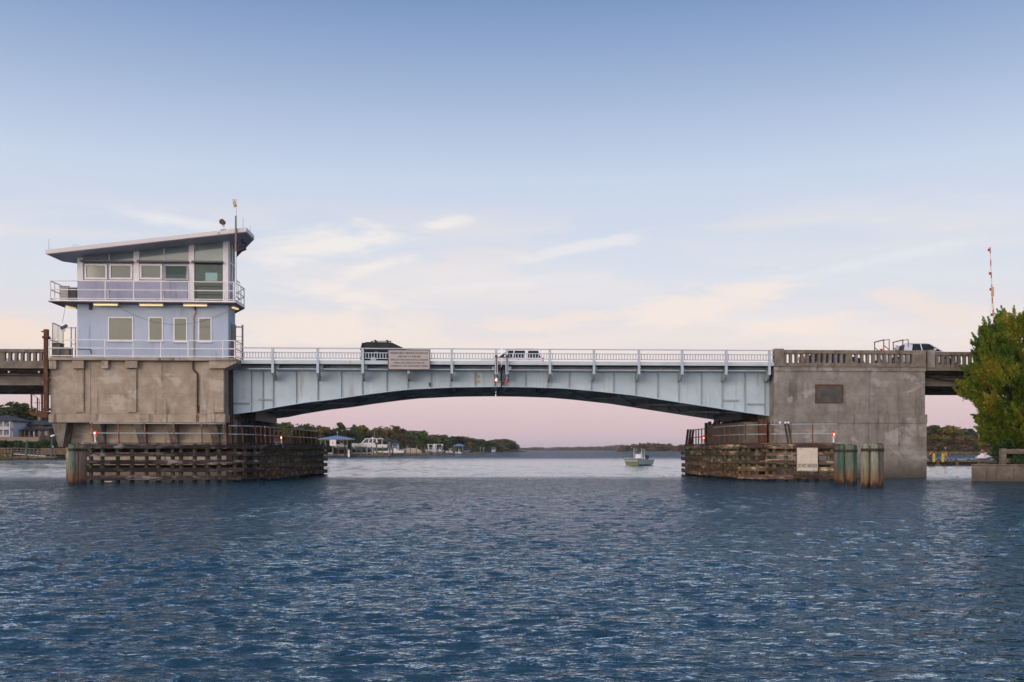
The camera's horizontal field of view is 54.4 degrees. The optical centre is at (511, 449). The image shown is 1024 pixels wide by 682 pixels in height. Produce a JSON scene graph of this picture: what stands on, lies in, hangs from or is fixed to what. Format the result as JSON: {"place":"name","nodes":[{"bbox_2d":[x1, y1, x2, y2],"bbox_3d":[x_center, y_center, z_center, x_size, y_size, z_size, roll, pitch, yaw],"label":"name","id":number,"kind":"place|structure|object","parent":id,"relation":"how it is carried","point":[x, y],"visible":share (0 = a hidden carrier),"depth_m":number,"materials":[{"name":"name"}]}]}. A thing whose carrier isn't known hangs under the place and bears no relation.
{"place":"outdoors","nodes":[
{"label":"outdoors","id":0,"kind":"place"},
{"bbox_2d":[0,451,525,458],"bbox_3d":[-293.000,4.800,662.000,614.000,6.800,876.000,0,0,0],"label":"riverbank","id":1,"kind":"structure","parent":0,"point":[63,457],"depth_m":373.62,"materials":[{"name":"plant"}]},
{"bbox_2d":[0,440,13,453],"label":"shrub","id":2,"kind":"object","parent":1,"relation":"on","point":[4,444],"visible":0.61,"depth_m":226.39,"materials":[{"name":"green plant"}]},
{"bbox_2d":[9,443,34,455],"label":"shrub","id":3,"kind":"object","parent":1,"relation":"on","point":[15,446],"visible":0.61,"depth_m":225.90,"materials":[{"name":"green plant"}]},
{"bbox_2d":[0,401,47,420],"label":"oak tree","id":4,"kind":"object","parent":1,"relation":"on","point":[23,407],"visible":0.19,"depth_m":291.04,"materials":[{"name":"green plant"}]},
{"bbox_2d":[27,440,56,454],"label":"shrub","id":5,"kind":"object","parent":1,"relation":"on","point":[42,444],"visible":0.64,"depth_m":225.65,"materials":[{"name":"green plant"}]},
{"bbox_2d":[277,422,300,443],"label":"oak tree","id":6,"kind":"object","parent":1,"relation":"on","point":[287,425],"visible":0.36,"depth_m":342.28,"materials":[{"name":"green plant"}]},
{"bbox_2d":[287,423,322,445],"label":"oak tree","id":7,"kind":"object","parent":1,"relation":"on","point":[307,426],"visible":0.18,"depth_m":351.11,"materials":[{"name":"green plant"}]},
{"bbox_2d":[306,425,334,438],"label":"autumn tree","id":8,"kind":"object","parent":1,"relation":"on","point":[323,429],"visible":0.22,"depth_m":368.56,"materials":[{"name":"green plant"}]},
{"bbox_2d":[319,429,354,453],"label":"evergreen tree","id":9,"kind":"object","parent":1,"relation":"on","point":[329,433],"visible":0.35,"depth_m":363.12,"materials":[{"name":"green plant"}]},
{"bbox_2d":[333,422,348,430],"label":"pine tree","id":10,"kind":"object","parent":1,"relation":"on","point":[341,426],"visible":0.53,"depth_m":390.65,"materials":[{"name":"green plant"}]},
{"bbox_2d":[344,430,364,452],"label":"evergreen tree","id":11,"kind":"object","parent":1,"relation":"on","point":[353,435],"visible":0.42,"depth_m":371.80,"materials":[{"name":"green plant"}]},
{"bbox_2d":[349,424,365,452],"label":"oak tree","id":12,"kind":"object","parent":1,"relation":"on","point":[356,428],"visible":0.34,"depth_m":394.38,"materials":[{"name":"green plant"}]},
{"bbox_2d":[351,425,382,442],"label":"autumn tree","id":13,"kind":"object","parent":1,"relation":"on","point":[364,428],"visible":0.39,"depth_m":397.05,"materials":[{"name":"green plant"}]},
{"bbox_2d":[359,434,388,443],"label":"evergreen tree","id":14,"kind":"object","parent":1,"relation":"on","point":[378,436],"visible":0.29,"depth_m":399.53,"materials":[{"name":"green plant"}]},
{"bbox_2d":[368,426,398,443],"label":"autumn tree","id":15,"kind":"object","parent":1,"relation":"on","point":[385,433],"visible":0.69,"depth_m":429.18,"materials":[{"name":"green plant"}]},
{"bbox_2d":[277,423,520,452],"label":"woodland","id":16,"kind":"object","parent":1,"relation":"on","point":[410,432],"visible":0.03,"depth_m":429.64,"materials":[{"name":"green plant"}]},
{"bbox_2d":[386,425,412,447],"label":"autumn tree","id":17,"kind":"object","parent":1,"relation":"on","point":[403,440],"visible":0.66,"depth_m":444.07,"materials":[{"name":"brown plant"}]},
{"bbox_2d":[399,434,423,450],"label":"evergreen tree","id":18,"kind":"object","parent":1,"relation":"on","point":[412,438],"visible":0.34,"depth_m":468.11,"materials":[{"name":"green plant"}]},
{"bbox_2d":[411,430,441,451],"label":"oak tree","id":19,"kind":"object","parent":1,"relation":"on","point":[422,436],"visible":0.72,"depth_m":496.84,"materials":[{"name":"green plant"}]},
{"bbox_2d":[422,434,449,449],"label":"evergreen tree","id":20,"kind":"object","parent":1,"relation":"on","point":[443,441],"visible":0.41,"depth_m":518.25,"materials":[{"name":"green plant"}]},
{"bbox_2d":[440,434,458,451],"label":"oak tree","id":21,"kind":"object","parent":1,"relation":"on","point":[448,439],"visible":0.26,"depth_m":543.96,"materials":[{"name":"green plant"}]},
{"bbox_2d":[447,436,477,451],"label":"evergreen tree","id":22,"kind":"object","parent":1,"relation":"on","point":[460,440],"visible":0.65,"depth_m":598.63,"materials":[{"name":"green plant"}]},
{"bbox_2d":[458,438,485,449],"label":"oak tree","id":23,"kind":"object","parent":1,"relation":"on","point":[478,443],"visible":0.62,"depth_m":686.93,"materials":[{"name":"green plant"}]},
{"bbox_2d":[472,439,494,451],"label":"evergreen tree","id":24,"kind":"object","parent":1,"relation":"on","point":[487,444],"visible":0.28,"depth_m":737.48,"materials":[{"name":"green plant"}]},
{"bbox_2d":[478,440,506,451],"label":"oak tree","id":25,"kind":"object","parent":1,"relation":"on","point":[495,444],"visible":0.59,"depth_m":797.68,"materials":[{"name":"green plant"}]},
{"bbox_2d":[499,439,515,450],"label":"oak tree","id":26,"kind":"object","parent":1,"relation":"on","point":[507,443],"visible":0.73,"depth_m":895.75,"materials":[{"name":"green plant"}]},
{"bbox_2d":[0,451,1023,681],"bbox_3d":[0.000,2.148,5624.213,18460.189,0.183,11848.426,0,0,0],"label":"water","id":27,"kind":"structure","parent":0,"point":[569,566],"depth_m":17.03,"materials":[{"name":"liquid"}]},
{"bbox_2d":[0,448,14,459],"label":"dock","id":28,"kind":"object","parent":27,"relation":"in","point":[7,452],"visible":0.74,"depth_m":215.94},
{"bbox_2d":[13,448,60,459],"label":"dock","id":29,"kind":"object","parent":27,"relation":"in","point":[45,456],"visible":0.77,"depth_m":216.44,"materials":[{"name":"brown"}]},
{"bbox_2d":[40,448,65,458],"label":"boat shed","id":30,"kind":"object","parent":27,"relation":"in","point":[60,451],"visible":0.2,"depth_m":222.30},
{"bbox_2d":[68,443,86,484],"bbox_3d":[-27.035,3.121,61.884,0.952,7.064,1.653,0,0,0],"label":"pile cluster","id":31,"kind":"object","parent":27,"relation":"in","point":[77,464],"visible":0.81,"depth_m":61.98,"materials":[{"name":"brown wood"}]},
{"bbox_2d":[85,423,327,482],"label":"timber fender","id":32,"kind":"object","parent":27,"relation":"in","point":[290,460],"visible":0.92,"depth_m":65.94,"materials":[{"name":"wood"}]},
{"bbox_2d":[318,432,354,456],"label":"boathouse","id":33,"kind":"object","parent":27,"relation":"in","point":[338,439],"visible":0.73,"depth_m":298.00,"materials":[{"name":"blue metal"}]},
{"bbox_2d":[350,444,390,456],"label":"dock","id":34,"kind":"object","parent":27,"relation":"in","point":[371,455],"visible":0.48,"depth_m":305.69,"materials":[{"name":"wood"}]},
{"bbox_2d":[392,446,405,455],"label":"motor boat","id":35,"kind":"object","parent":27,"relation":"on","point":[396,452],"visible":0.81,"depth_m":344.97,"materials":[{"name":"beige"}]},
{"bbox_2d":[399,445,421,454],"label":"motor boat","id":36,"kind":"object","parent":27,"relation":"on","point":[407,449],"visible":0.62,"depth_m":390.78,"materials":[{"name":"white metal"}]},
{"bbox_2d":[624,446,653,464],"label":"bay boat","id":37,"kind":"object","parent":27,"relation":"on","point":[639,459],"visible":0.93,"depth_m":136.13,"materials":[{"name":"white"}]},
{"bbox_2d":[681,421,839,481],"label":"timber fender","id":38,"kind":"object","parent":27,"relation":"in","point":[712,460],"visible":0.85,"depth_m":69.90,"materials":[{"name":"brown wood"}]},
{"bbox_2d":[796,447,817,471],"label":"anchor warning sign","id":39,"kind":"object","parent":38,"relation":"attached to","point":[806,459],"visible":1,"depth_m":66.72,"materials":[{"name":"metal"}]},
{"bbox_2d":[833,444,857,484],"bbox_3d":[20.762,3.157,61.742,1.497,6.993,1.380,0,0,0],"label":"pile cluster","id":40,"kind":"object","parent":27,"relation":"in","point":[851,450],"visible":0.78,"depth_m":61.42,"materials":[{"name":"green wood"}]},
{"bbox_2d":[861,443,883,487],"bbox_3d":[20.503,3.145,56.731,1.118,7.017,1.394,0,0,39],"label":"pile cluster","id":41,"kind":"object","parent":27,"relation":"in","point":[872,465],"visible":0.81,"depth_m":56.38,"materials":[{"name":"wood"}]},
{"bbox_2d":[927,459,993,464],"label":"jetty","id":42,"kind":"object","parent":27,"relation":"in","point":[953,462],"visible":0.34,"depth_m":137.88,"materials":[{"name":"wood"}]},
{"bbox_2d":[975,453,991,459],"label":"personal watercraft","id":43,"kind":"object","parent":42,"relation":"on","point":[982,456],"visible":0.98,"depth_m":138.85,"materials":[{"name":"white plastic"}]},
{"bbox_2d":[0,0,1023,447],"label":"sky","id":44,"kind":"structure","parent":0,"point":[491,174],"materials":[{"name":"blue"}]},
{"bbox_2d":[511,450,615,450],"bbox_3d":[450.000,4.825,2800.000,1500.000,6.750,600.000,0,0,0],"label":"shore","id":45,"kind":"structure","parent":0,"point":[567,450],"depth_m":2584.42,"materials":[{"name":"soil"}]},
{"bbox_2d":[518,445,624,449],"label":"woodland","id":46,"kind":"object","parent":45,"relation":"on","point":[609,447],"visible":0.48,"depth_m":2644.96,"materials":[{"name":"plant"}]},
{"bbox_2d":[619,451,680,451],"bbox_3d":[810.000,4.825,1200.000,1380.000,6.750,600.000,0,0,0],"label":"shore","id":47,"kind":"structure","parent":0,"point":[652,451],"depth_m":1108.14,"materials":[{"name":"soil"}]},
{"bbox_2d":[614,442,684,451],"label":"woodland","id":48,"kind":"object","parent":47,"relation":"on","point":[660,447],"visible":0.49,"depth_m":1125.33,"materials":[{"name":"plant"}]},
{"bbox_2d":[705,349,926,477],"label":"bascule pier","id":49,"kind":"structure","parent":0,"point":[866,402],"depth_m":75.30,"materials":[{"name":"grey concrete"}]},
{"bbox_2d":[496,349,773,419],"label":"drawbridge leaf","id":50,"kind":"object","parent":49,"relation":"on","point":[707,390],"visible":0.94,"depth_m":75.90,"materials":[{"name":"blue paint"}]},
{"bbox_2d":[505,355,510,381],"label":"navigation light","id":51,"kind":"object","parent":50,"relation":"hanging from","point":[507,369],"visible":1,"depth_m":73.53,"materials":[{"name":"blue paint"}]},
{"bbox_2d":[480,350,543,365],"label":"sport utility vehicle","id":52,"kind":"object","parent":50,"relation":"on","point":[501,357],"visible":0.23,"depth_m":82.75,"materials":[{"name":"white paint"}]},
{"bbox_2d":[798,354,864,362],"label":"sedan car","id":53,"kind":"object","parent":49,"relation":"on","point":[827,359],"visible":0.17,"depth_m":78.59,"materials":[{"name":"blue paint"}]},
{"bbox_2d":[874,339,956,363],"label":"pickup truck","id":54,"kind":"object","parent":49,"relation":"on","point":[916,346],"visible":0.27,"depth_m":77.92,"materials":[{"name":"silver metal"}]},
{"bbox_2d":[925,350,1010,394],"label":"approach span","id":55,"kind":"object","parent":49,"relation":"on","point":[940,378],"visible":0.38,"depth_m":76.23,"materials":[{"name":"concrete"}]},
{"bbox_2d":[988,247,994,323],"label":"barrier gate","id":56,"kind":"structure","parent":55,"relation":"on","point":[992,293],"depth_m":79.97,"materials":[{"name":"metal"}]},
{"bbox_3d":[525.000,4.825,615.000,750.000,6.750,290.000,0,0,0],"label":"riverbank","id":57,"kind":"structure","parent":0,"visible":0},
{"bbox_2d":[927,425,942,435],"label":"pine tree","id":58,"kind":"object","parent":57,"relation":"on","point":[933,428],"visible":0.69,"depth_m":497.25,"materials":[{"name":"green plant"}]},
{"bbox_2d":[927,434,949,447],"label":"autumn tree","id":59,"kind":"object","parent":57,"relation":"on","point":[937,437],"visible":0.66,"depth_m":494.69,"materials":[{"name":"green plant"}]},
{"bbox_2d":[929,425,964,442],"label":"autumn tree","id":60,"kind":"object","parent":57,"relation":"on","point":[953,430],"visible":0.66,"depth_m":497.59,"materials":[{"name":"green plant"}]},
{"bbox_2d":[942,440,964,450],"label":"autumn tree","id":61,"kind":"object","parent":57,"relation":"on","point":[952,441],"visible":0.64,"depth_m":488.66,"materials":[{"name":"brown plant"}]},
{"bbox_2d":[927,451,991,453],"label":"marsh grass","id":62,"kind":"structure","parent":57,"relation":"on","point":[960,452],"depth_m":476.57,"materials":[{"name":"plant"}]},
{"bbox_2d":[951,436,974,445],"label":"autumn tree","id":63,"kind":"object","parent":57,"relation":"on","point":[968,439],"visible":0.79,"depth_m":490.46,"materials":[{"name":"brown plant"}]},
{"bbox_2d":[954,428,976,441],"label":"oak tree","id":64,"kind":"object","parent":57,"relation":"on","point":[965,434],"visible":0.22,"depth_m":504.12,"materials":[{"name":"green plant"}]},
{"bbox_2d":[968,440,991,449],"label":"autumn tree","id":65,"kind":"object","parent":57,"relation":"on","point":[981,444],"visible":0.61,"depth_m":484.21,"materials":[{"name":"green plant"}]},
{"bbox_3d":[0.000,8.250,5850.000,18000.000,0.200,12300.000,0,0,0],"label":"riverbed","id":66,"kind":"structure","parent":0,"visible":0},
{"bbox_2d":[0,349,50,394],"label":"approach span","id":67,"kind":"object","parent":66,"relation":"on","point":[21,376],"visible":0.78,"depth_m":73.32,"materials":[{"name":"concrete"}]},
{"bbox_2d":[48,339,276,478],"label":"bascule pier","id":68,"kind":"structure","parent":66,"relation":"on","point":[86,392],"depth_m":71.94,"materials":[{"name":"concrete"}]},
{"bbox_2d":[29,393,50,417],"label":"maintenance catwalk","id":69,"kind":"object","parent":68,"relation":"attached to","point":[41,414],"visible":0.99,"depth_m":71.41,"materials":[{"name":"metal"}]},
{"bbox_2d":[41,329,50,411],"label":"rusty post","id":70,"kind":"object","parent":68,"relation":"attached to","point":[46,379],"visible":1,"depth_m":71.19,"materials":[{"name":"metal"}]},
{"bbox_2d":[52,322,63,343],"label":"gate","id":71,"kind":"structure","parent":68,"relation":"attached to","point":[58,331],"depth_m":72.34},
{"bbox_2d":[52,343,64,356],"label":"utility box","id":72,"kind":"object","parent":68,"relation":"on","point":[56,348],"visible":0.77,"depth_m":71.95,"materials":[{"name":"metal"}]},
{"bbox_2d":[60,347,72,356],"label":"utility box","id":73,"kind":"object","parent":68,"relation":"on","point":[65,351],"visible":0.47,"depth_m":72.08,"materials":[{"name":"metal"}]},
{"bbox_2d":[66,327,75,356],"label":"gate posts","id":74,"kind":"object","parent":68,"relation":"on","point":[71,338],"visible":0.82,"depth_m":72.56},
{"bbox_2d":[45,228,253,357],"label":"tender house","id":75,"kind":"structure","parent":68,"relation":"on","point":[168,272],"depth_m":72.44,"materials":[{"name":"blue paint"}]},
{"bbox_2d":[60,286,69,299],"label":"air conditioner","id":76,"kind":"object","parent":75,"relation":"on","point":[64,293],"visible":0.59,"depth_m":72.96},
{"bbox_2d":[69,287,76,299],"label":"air conditioner","id":77,"kind":"object","parent":75,"relation":"on","point":[72,293],"visible":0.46,"depth_m":72.99,"materials":[{"name":"black metal"}]},
{"bbox_2d":[84,264,106,279],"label":"window","id":78,"kind":"structure","parent":75,"relation":"in","point":[91,271],"depth_m":72.31,"materials":[{"name":"glass"}]},
{"bbox_2d":[93,303,118,305],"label":"tube light","id":79,"kind":"object","parent":75,"relation":"attached to","point":[105,304],"visible":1,"depth_m":71.70,"materials":[{"name":"white paint"}]},
{"bbox_2d":[107,317,132,341],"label":"window","id":80,"kind":"structure","parent":75,"relation":"in","point":[119,328],"depth_m":72.36,"materials":[{"name":"glass"}]},
{"bbox_2d":[109,264,132,279],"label":"window","id":81,"kind":"structure","parent":75,"relation":"in","point":[116,271],"depth_m":72.40,"materials":[{"name":"glass"}]},
{"bbox_2d":[140,264,161,279],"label":"window","id":82,"kind":"structure","parent":75,"relation":"in","point":[147,271],"depth_m":72.50,"materials":[{"name":"glass"}]},
{"bbox_2d":[139,303,163,305],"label":"tube light","id":83,"kind":"object","parent":75,"relation":"attached to","point":[151,304],"visible":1,"depth_m":71.85,"materials":[{"name":"white paint"}]},
{"bbox_2d":[147,317,163,341],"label":"window","id":84,"kind":"structure","parent":75,"relation":"in","point":[155,330],"depth_m":72.49,"materials":[{"name":"glass"}]},
{"bbox_2d":[163,265,187,279],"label":"window","id":85,"kind":"structure","parent":75,"relation":"in","point":[171,272],"depth_m":72.59,"materials":[{"name":"glass"}]},
{"bbox_2d":[173,318,187,342],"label":"window","id":86,"kind":"structure","parent":75,"relation":"in","point":[180,324],"depth_m":72.58,"materials":[{"name":"glass"}]},
{"bbox_2d":[183,303,207,305],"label":"tube light","id":87,"kind":"object","parent":75,"relation":"attached to","point":[193,304],"visible":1,"depth_m":71.99,"materials":[{"name":"white paint"}]},
{"bbox_2d":[197,318,212,342],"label":"window","id":88,"kind":"structure","parent":75,"relation":"in","point":[204,327],"depth_m":72.66,"materials":[{"name":"glass"}]},
{"bbox_2d":[194,282,222,300],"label":"window","id":89,"kind":"structure","parent":75,"relation":"in","point":[197,285],"depth_m":72.72,"materials":[{"name":"glass"}]},
{"bbox_2d":[229,242,234,300],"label":"side window","id":90,"kind":"structure","parent":75,"relation":"in","point":[232,263],"depth_m":73.90,"materials":[{"name":"glass"}]},
{"bbox_2d":[231,323,233,357],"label":"door","id":91,"kind":"structure","parent":75,"relation":"in","point":[232,325],"depth_m":73.77,"materials":[{"name":"metal"}]},
{"bbox_2d":[232,199,239,298],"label":"weather mast","id":92,"kind":"object","parent":75,"relation":"attached to","point":[235,206],"visible":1,"depth_m":70.56,"materials":[{"name":"metal"}]},
{"bbox_2d":[234,239,246,253],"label":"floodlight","id":93,"kind":"object","parent":75,"relation":"hanging from","point":[241,249],"visible":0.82,"depth_m":72.54,"materials":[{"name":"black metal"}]},
{"bbox_2d":[234,325,242,358],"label":"access ladder","id":94,"kind":"object","parent":68,"relation":"on","point":[235,327],"visible":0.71,"depth_m":73.95,"materials":[{"name":"grey metal"}]},
{"bbox_2d":[233,347,500,417],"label":"drawbridge leaf","id":95,"kind":"object","parent":68,"relation":"on","point":[284,388],"visible":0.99,"depth_m":74.66,"materials":[{"name":"blue paint"}]},
{"bbox_2d":[360,340,402,360],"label":"sport utility vehicle","id":96,"kind":"object","parent":95,"relation":"on","point":[379,344],"visible":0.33,"depth_m":75.65,"materials":[{"name":"black paint"}]},
{"bbox_2d":[388,349,429,369],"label":"schedule sign","id":97,"kind":"object","parent":95,"relation":"attached to","point":[408,359],"visible":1,"depth_m":73.20,"materials":[{"name":"white"}]},
{"bbox_2d":[492,355,497,381],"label":"navigation light","id":98,"kind":"object","parent":95,"relation":"hanging from","point":[496,368],"visible":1,"depth_m":73.49,"materials":[{"name":"blue paint"}]},
{"bbox_2d":[971,461,1023,480],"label":"seawall","id":99,"kind":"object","parent":66,"relation":"on","point":[992,471],"visible":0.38,"depth_m":68.00,"materials":[{"name":"concrete"}]},
{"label":"shore ground","id":100,"kind":"structure","parent":0,"visible":0},
{"bbox_2d":[953,305,1023,455],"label":"cedar tree","id":101,"kind":"object","parent":100,"relation":"on","point":[998,351],"visible":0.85,"depth_m":70.92,"materials":[{"name":"green plant"}]},
{"bbox_2d":[988,438,1019,463],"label":"shrub","id":102,"kind":"object","parent":100,"relation":"on","point":[1005,443],"visible":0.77,"depth_m":69.88,"materials":[{"name":"green plant"}]},
{"bbox_2d":[999,448,1023,463],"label":"timber barrier","id":103,"kind":"object","parent":100,"relation":"on","point":[1003,453],"visible":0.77,"depth_m":69.30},
{"bbox_2d":[1008,454,1023,463],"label":"shrub","id":104,"kind":"object","parent":100,"relation":"on","point":[1017,459],"visible":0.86,"depth_m":68.55,"materials":[{"name":"green plant"}]},
{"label":"garden slope","id":105,"kind":"structure","parent":0,"visible":0},
{"bbox_2d":[0,407,21,417],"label":"evergreen tree","id":106,"kind":"object","parent":105,"relation":"on","point":[12,411],"visible":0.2,"depth_m":284.51,"materials":[{"name":"green plant"}]},
{"bbox_2d":[0,415,33,436],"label":"white house","id":107,"kind":"structure","parent":105,"relation":"on","point":[11,426],"depth_m":241.74,"materials":[{"name":"paint"}]},
{"bbox_2d":[0,417,56,444],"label":"tan house","id":108,"kind":"structure","parent":105,"relation":"on","point":[39,429],"depth_m":246.00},
{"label":"boat cradle","id":109,"kind":"object","parent":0,"visible":0},
{"bbox_2d":[352,430,388,450],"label":"motor boat","id":110,"kind":"object","parent":109,"relation":"on","point":[369,442],"visible":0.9,"depth_m":309.28,"materials":[{"name":"plastic"}]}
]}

